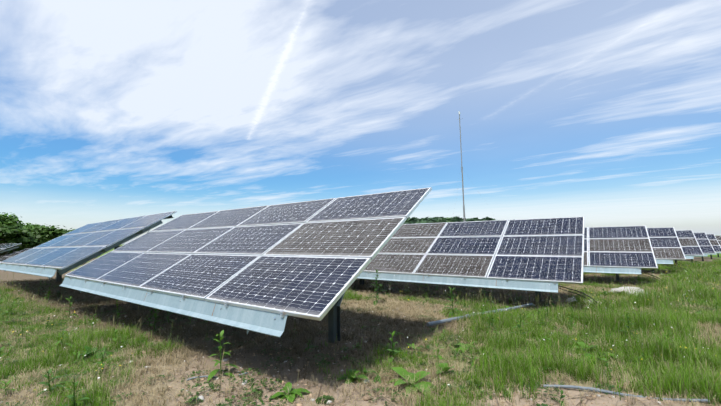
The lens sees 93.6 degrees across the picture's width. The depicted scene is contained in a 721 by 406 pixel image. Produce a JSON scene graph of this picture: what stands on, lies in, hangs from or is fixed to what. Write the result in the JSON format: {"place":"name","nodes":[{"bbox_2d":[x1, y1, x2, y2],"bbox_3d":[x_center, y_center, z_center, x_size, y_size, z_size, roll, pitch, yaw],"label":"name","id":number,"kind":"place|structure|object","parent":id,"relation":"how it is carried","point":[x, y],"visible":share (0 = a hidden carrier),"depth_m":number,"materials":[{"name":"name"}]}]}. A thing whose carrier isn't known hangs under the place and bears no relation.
{"place":"outdoors","nodes":[
{"label":"outdoors","id":0,"kind":"place"},
{"bbox_2d":[0,235,720,405],"bbox_3d":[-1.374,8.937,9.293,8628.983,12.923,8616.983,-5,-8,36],"label":"ground","id":1,"kind":"structure","parent":0,"point":[336,394],"depth_m":3.82,"materials":[{"name":"soil"}]},
{"bbox_2d":[0,243,21,256],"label":"solar table","id":2,"kind":"object","parent":1,"relation":"on","point":[3,247],"visible":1,"depth_m":27.59,"materials":[{"name":"silver glass"}]},
{"bbox_2d":[0,248,29,261],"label":"solar table","id":3,"kind":"object","parent":1,"relation":"on","point":[5,257],"visible":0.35,"depth_m":36.32,"materials":[{"name":"silver glass"}]},
{"bbox_2d":[0,225,50,254],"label":"tree","id":4,"kind":"object","parent":1,"relation":"on","point":[16,250],"visible":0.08,"depth_m":46.97,"materials":[{"name":"green plant"}]},
{"bbox_2d":[0,212,67,254],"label":"tree","id":5,"kind":"object","parent":1,"relation":"on","point":[30,236],"visible":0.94,"depth_m":40.83,"materials":[{"name":"green plant"}]},
{"bbox_2d":[6,228,65,253],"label":"tree","id":6,"kind":"object","parent":1,"relation":"on","point":[11,251],"depth_m":51.04,"materials":[{"name":"green plant"}]},
{"bbox_2d":[0,211,176,281],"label":"solar table","id":7,"kind":"object","parent":1,"relation":"on","point":[68,251],"visible":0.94,"depth_m":10.35,"materials":[{"name":"blue glass"}]},
{"bbox_2d":[187,372,246,380],"bbox_3d":[-1.538,1.879,3.658,0.622,0.056,0.020,1,-6,-13],"label":"conduit pipe","id":8,"kind":"object","parent":1,"relation":"on","point":[206,376],"visible":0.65,"depth_m":3.62,"materials":[{"name":"plastic"}]},
{"bbox_2d":[59,187,431,342],"bbox_3d":[-2.801,1.520,6.477,7.904,3.170,2.773,-5,-8,36],"label":"solar table","id":9,"kind":"object","parent":1,"relation":"on","point":[267,269],"visible":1,"depth_m":5.07,"materials":[{"name":"blue glass"}]},
{"bbox_2d":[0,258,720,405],"bbox_3d":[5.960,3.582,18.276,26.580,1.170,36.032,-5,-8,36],"label":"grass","id":10,"kind":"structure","parent":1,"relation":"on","point":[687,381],"depth_m":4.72,"materials":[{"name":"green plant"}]},
{"bbox_2d":[0,269,720,405],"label":"weeds","id":11,"kind":"object","parent":1,"relation":"on","point":[398,370],"visible":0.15,"depth_m":4.20,"materials":[{"name":"green plant"}]},
{"bbox_2d":[0,276,720,405],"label":"creeping weeds","id":12,"kind":"object","parent":1,"relation":"on","point":[319,399],"visible":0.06,"depth_m":3.95,"materials":[{"name":"green plant"}]},
{"bbox_2d":[0,280,720,405],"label":"stones","id":13,"kind":"object","parent":1,"relation":"on","point":[365,398],"visible":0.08,"depth_m":3.62,"materials":[{"name":"stone"}]},
{"bbox_2d":[0,264,720,405],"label":"wildflowers","id":14,"kind":"object","parent":1,"relation":"on","point":[426,339],"visible":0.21,"depth_m":4.72,"materials":[{"name":"white plant"}]},
{"bbox_2d":[107,284,614,397],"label":"pebbles","id":15,"kind":"object","parent":1,"relation":"on","point":[333,363],"visible":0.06,"depth_m":3.93,"materials":[{"name":"stone"}]},
{"bbox_2d":[406,217,421,222],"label":"tree","id":16,"kind":"object","parent":1,"relation":"on","point":[414,219],"visible":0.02,"depth_m":202.03,"materials":[{"name":"green plant"}]},
{"bbox_2d":[419,217,439,223],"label":"tree","id":17,"kind":"object","parent":1,"relation":"on","point":[425,221],"visible":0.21,"depth_m":183.52,"materials":[{"name":"green plant"}]},
{"bbox_2d":[427,217,449,222],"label":"tree","id":18,"kind":"object","parent":1,"relation":"on","point":[440,220],"visible":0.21,"depth_m":184.08,"materials":[{"name":"green plant"}]},
{"bbox_2d":[440,216,468,222],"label":"tree","id":19,"kind":"object","parent":1,"relation":"on","point":[456,219],"visible":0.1,"depth_m":181.32,"materials":[{"name":"green plant"}]},
{"bbox_2d":[357,217,584,301],"bbox_3d":[2.221,2.129,10.411,7.904,3.170,2.773,-5,-8,36],"label":"solar table","id":20,"kind":"object","parent":1,"relation":"on","point":[538,256],"visible":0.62,"depth_m":9.21,"materials":[{"name":"blue glass"}]},
{"bbox_2d":[558,285,599,305],"bbox_3d":[5.004,1.945,8.197,0.118,1.134,1.492,3,-7,-31],"label":"cable","id":21,"kind":"object","parent":20,"relation":"attached to","point":[577,294],"visible":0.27,"depth_m":7.96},
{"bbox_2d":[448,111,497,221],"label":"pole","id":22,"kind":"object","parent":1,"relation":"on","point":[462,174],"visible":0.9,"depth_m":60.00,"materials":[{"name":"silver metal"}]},
{"bbox_2d":[427,303,533,325],"bbox_3d":[2.667,2.305,6.993,3.731,0.254,0.083,4,-8,-37],"label":"conduit pipe","id":23,"kind":"object","parent":1,"relation":"on","point":[432,323],"visible":0.56,"depth_m":6.39,"materials":[{"name":"plastic"}]},
{"bbox_2d":[484,217,494,220],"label":"tree","id":24,"kind":"object","parent":1,"relation":"on","point":[488,219],"depth_m":185.45,"materials":[{"name":"green plant"}]},
{"bbox_2d":[566,298,577,302],"bbox_3d":[5.314,2.483,8.498,0.292,0.199,0.426,-5,-8,36],"label":"rock","id":25,"kind":"object","parent":1,"relation":"on","point":[569,300],"visible":0.29,"depth_m":8.39,"materials":[{"name":"stone"}]},
{"bbox_2d":[495,226,657,281],"bbox_3d":[7.697,2.680,14.885,7.904,3.170,2.773,-5,-8,35],"label":"solar table","id":26,"kind":"object","parent":1,"relation":"on","point":[617,250],"visible":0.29,"depth_m":12.98,"materials":[{"name":"blue glass"}]},
{"bbox_2d":[543,385,709,402],"bbox_3d":[2.454,1.797,3.188,1.317,0.065,0.034,-3,-6,17],"label":"conduit pipe","id":27,"kind":"object","parent":1,"relation":"on","point":[594,389],"visible":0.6,"depth_m":3.22,"materials":[{"name":"plastic"}]},
{"bbox_2d":[608,287,644,294],"bbox_3d":[7.864,2.633,9.904,1.118,0.393,0.664,-1,-6,1],"label":"rock","id":28,"kind":"object","parent":1,"relation":"on","point":[617,290],"visible":0.23,"depth_m":9.73,"materials":[{"name":"stone"}]},
{"bbox_2d":[588,227,685,271],"bbox_3d":[12.553,3.043,18.925,7.904,3.170,2.774,-5,-7,36],"label":"solar table","id":29,"kind":"object","parent":1,"relation":"on","point":[666,245],"visible":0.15,"depth_m":16.81,"materials":[{"name":"blue glass"}]},
{"bbox_2d":[675,230,703,265],"bbox_3d":[18.206,3.602,23.706,7.904,3.170,2.773,-6,-7,36],"label":"solar table","id":30,"kind":"object","parent":1,"relation":"on","point":[690,246],"visible":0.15,"depth_m":21.57,"materials":[{"name":"blue glass"}]},
{"bbox_2d":[691,232,715,262],"bbox_3d":[23.432,4.104,28.000,7.904,3.170,2.774,-5,-7,36],"label":"solar table","id":31,"kind":"object","parent":1,"relation":"on","point":[704,243],"visible":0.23,"depth_m":25.86,"materials":[{"name":"blue glass"}]},
{"bbox_2d":[701,234,720,260],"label":"solar table","id":32,"kind":"object","parent":1,"relation":"on","point":[716,246],"visible":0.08,"depth_m":30.26,"materials":[{"name":"blue glass"}]},
{"bbox_2d":[710,236,720,258],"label":"solar table","id":33,"kind":"object","parent":1,"relation":"on","point":[718,238],"visible":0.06,"depth_m":35.09,"materials":[{"name":"silver glass"}]},
{"bbox_2d":[0,0,720,244],"label":"sky","id":34,"kind":"structure","parent":0,"point":[607,113],"materials":[{"name":"blue"}]}
]}

